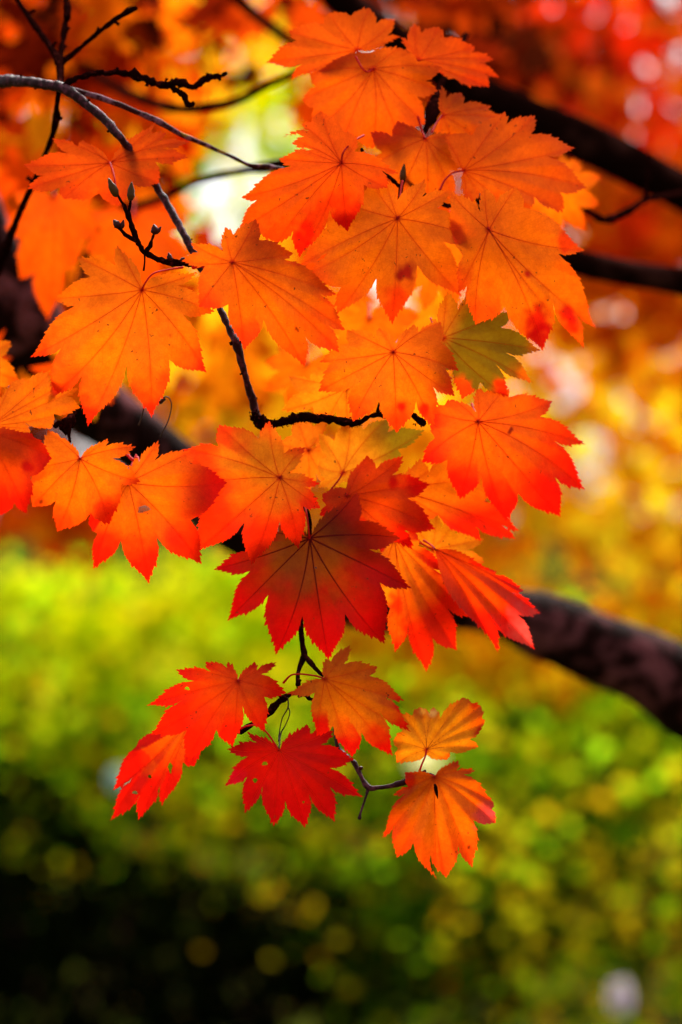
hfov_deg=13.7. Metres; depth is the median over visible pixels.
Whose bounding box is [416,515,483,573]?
maple leaf
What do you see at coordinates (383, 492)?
maple leaf
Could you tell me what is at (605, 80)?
maple tree
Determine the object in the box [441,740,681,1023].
shrub
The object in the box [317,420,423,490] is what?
maple leaf
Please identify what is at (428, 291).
maple leaf
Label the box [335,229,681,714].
maple tree
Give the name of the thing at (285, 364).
maple leaf
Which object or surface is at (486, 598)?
maple leaf
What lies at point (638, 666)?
maple tree
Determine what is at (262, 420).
maple twig
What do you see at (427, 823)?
maple leaf
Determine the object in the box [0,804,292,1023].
shrub
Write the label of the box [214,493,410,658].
maple leaf
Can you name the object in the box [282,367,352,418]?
maple leaf
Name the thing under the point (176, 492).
maple leaf
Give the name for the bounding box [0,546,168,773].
shrub
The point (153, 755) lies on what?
maple leaf
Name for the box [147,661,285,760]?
maple leaf
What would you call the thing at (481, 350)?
maple leaf
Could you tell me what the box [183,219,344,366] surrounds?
maple leaf
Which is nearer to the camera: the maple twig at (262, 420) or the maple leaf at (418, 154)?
the maple twig at (262, 420)
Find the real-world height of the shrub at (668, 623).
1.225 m
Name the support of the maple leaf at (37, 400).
attached to the maple at (58, 86)
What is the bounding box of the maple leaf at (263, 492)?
[183,421,319,564]
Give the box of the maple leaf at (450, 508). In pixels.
[403,459,518,539]
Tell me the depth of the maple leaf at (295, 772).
1.69 m
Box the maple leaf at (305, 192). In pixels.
[240,111,398,257]
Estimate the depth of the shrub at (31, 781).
8.93 m
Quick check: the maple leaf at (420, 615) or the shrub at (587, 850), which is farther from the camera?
the shrub at (587, 850)
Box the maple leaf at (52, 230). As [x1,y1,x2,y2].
[5,190,97,320]
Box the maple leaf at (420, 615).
[380,532,468,671]
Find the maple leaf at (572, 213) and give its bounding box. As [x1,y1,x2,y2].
[531,155,601,230]
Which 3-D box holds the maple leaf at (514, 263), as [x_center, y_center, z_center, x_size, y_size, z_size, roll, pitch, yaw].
[0.111,-0.146,1.714,0.108,0.097,0.022,0,0,-22]
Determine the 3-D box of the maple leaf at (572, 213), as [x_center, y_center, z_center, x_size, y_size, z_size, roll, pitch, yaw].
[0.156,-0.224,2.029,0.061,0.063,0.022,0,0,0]
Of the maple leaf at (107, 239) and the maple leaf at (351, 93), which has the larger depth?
the maple leaf at (107, 239)
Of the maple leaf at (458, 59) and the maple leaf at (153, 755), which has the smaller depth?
the maple leaf at (153, 755)
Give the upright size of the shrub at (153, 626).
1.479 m
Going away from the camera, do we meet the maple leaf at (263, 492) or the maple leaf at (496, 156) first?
the maple leaf at (263, 492)
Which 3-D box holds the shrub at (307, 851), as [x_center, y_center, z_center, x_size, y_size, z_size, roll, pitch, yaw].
[0.078,1.101,10.784,1.334,1.044,0.933,0,0,0]
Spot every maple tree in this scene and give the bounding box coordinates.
[0,0,681,741]
[0,234,466,575]
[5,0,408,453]
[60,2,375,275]
[279,0,681,397]
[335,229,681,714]
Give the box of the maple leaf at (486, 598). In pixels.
[423,539,539,651]
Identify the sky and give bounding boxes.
[21,0,681,522]
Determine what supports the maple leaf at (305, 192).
attached to the maple at (58, 86)
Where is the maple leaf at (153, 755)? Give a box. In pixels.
[110,730,211,820]
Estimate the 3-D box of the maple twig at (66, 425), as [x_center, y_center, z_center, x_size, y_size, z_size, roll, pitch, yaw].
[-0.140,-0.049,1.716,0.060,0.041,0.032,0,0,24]
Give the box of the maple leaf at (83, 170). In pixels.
[24,123,188,205]
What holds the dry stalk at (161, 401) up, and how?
hanging from the maple leaf at (107, 327)
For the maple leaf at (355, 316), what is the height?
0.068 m
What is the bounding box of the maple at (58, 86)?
[0,0,437,819]
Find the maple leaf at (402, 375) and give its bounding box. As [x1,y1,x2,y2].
[319,322,458,432]
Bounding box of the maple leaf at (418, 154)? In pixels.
[371,116,459,199]
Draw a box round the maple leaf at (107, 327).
[31,245,213,424]
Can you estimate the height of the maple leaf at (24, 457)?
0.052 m
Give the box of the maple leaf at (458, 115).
[431,86,499,134]
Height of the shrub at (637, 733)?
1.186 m
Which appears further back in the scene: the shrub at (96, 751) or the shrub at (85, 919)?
the shrub at (96, 751)
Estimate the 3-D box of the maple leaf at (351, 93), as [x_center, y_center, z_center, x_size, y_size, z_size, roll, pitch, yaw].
[0.032,-0.253,1.835,0.113,0.152,0.231,0,0,0]
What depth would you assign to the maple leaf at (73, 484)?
1.67 m
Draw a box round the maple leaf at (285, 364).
[263,345,333,411]
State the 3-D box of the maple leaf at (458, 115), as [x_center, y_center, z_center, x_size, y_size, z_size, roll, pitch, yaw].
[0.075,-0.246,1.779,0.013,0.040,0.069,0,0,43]
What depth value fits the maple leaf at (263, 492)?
1.70 m
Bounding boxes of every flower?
[607,979,632,1023]
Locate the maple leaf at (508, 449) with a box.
[422,388,584,520]
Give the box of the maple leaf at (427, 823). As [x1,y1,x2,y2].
[382,760,496,876]
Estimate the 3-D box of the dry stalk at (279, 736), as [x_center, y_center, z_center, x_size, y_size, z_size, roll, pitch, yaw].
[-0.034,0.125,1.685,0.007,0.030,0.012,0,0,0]
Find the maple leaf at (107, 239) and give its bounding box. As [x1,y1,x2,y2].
[85,199,186,283]
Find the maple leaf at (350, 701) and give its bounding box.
[282,645,409,756]
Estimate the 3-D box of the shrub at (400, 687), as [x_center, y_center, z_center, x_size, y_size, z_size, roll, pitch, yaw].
[0.672,0.978,15.472,2.098,1.293,1.353,0,0,0]
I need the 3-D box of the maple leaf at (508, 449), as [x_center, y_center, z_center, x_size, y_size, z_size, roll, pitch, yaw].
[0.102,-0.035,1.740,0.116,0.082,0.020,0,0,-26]
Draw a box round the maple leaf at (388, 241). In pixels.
[301,179,460,323]
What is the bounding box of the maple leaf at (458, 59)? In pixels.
[401,24,498,87]
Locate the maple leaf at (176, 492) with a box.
[88,441,226,582]
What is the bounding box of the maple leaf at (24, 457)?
[0,426,51,514]
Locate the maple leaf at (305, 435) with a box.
[282,422,334,488]
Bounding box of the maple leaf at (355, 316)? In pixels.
[329,296,418,350]
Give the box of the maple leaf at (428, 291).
[414,242,466,309]
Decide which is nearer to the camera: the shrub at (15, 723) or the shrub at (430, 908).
the shrub at (430, 908)
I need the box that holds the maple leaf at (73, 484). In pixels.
[31,430,139,531]
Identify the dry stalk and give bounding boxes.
[159,396,171,436]
[278,697,289,748]
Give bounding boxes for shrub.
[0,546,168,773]
[0,618,130,880]
[0,650,291,921]
[0,761,145,992]
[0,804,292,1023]
[1,546,324,800]
[92,846,427,1023]
[164,559,456,773]
[185,665,535,936]
[265,839,590,1023]
[273,592,657,799]
[421,644,681,928]
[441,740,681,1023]
[501,588,681,794]
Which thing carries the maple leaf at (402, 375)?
attached to the maple at (58, 86)
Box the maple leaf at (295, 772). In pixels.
[225,724,361,826]
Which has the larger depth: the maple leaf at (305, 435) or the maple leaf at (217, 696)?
the maple leaf at (305, 435)
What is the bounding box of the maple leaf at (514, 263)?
[448,187,595,350]
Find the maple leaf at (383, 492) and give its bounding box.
[320,455,434,548]
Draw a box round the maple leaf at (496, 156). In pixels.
[439,112,585,212]
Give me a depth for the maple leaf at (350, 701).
1.67 m
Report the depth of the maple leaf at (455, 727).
1.69 m
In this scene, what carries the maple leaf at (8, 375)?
attached to the maple at (58, 86)
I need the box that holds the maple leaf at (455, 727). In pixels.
[393,697,484,771]
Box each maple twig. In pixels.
[53,403,139,461]
[249,403,425,429]
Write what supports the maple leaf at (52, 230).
attached to the maple tree at (638, 666)
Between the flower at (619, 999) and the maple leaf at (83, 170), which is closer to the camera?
the maple leaf at (83, 170)
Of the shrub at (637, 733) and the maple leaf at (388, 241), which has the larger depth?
the shrub at (637, 733)
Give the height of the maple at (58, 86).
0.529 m
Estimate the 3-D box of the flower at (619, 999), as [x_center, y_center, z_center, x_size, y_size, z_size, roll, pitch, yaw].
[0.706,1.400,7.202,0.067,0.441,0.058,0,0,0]
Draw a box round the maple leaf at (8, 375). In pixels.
[0,340,18,386]
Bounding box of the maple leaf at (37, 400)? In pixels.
[0,371,79,432]
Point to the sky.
(218, 189)
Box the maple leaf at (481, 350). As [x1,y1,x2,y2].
[430,291,539,398]
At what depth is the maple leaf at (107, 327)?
1.67 m

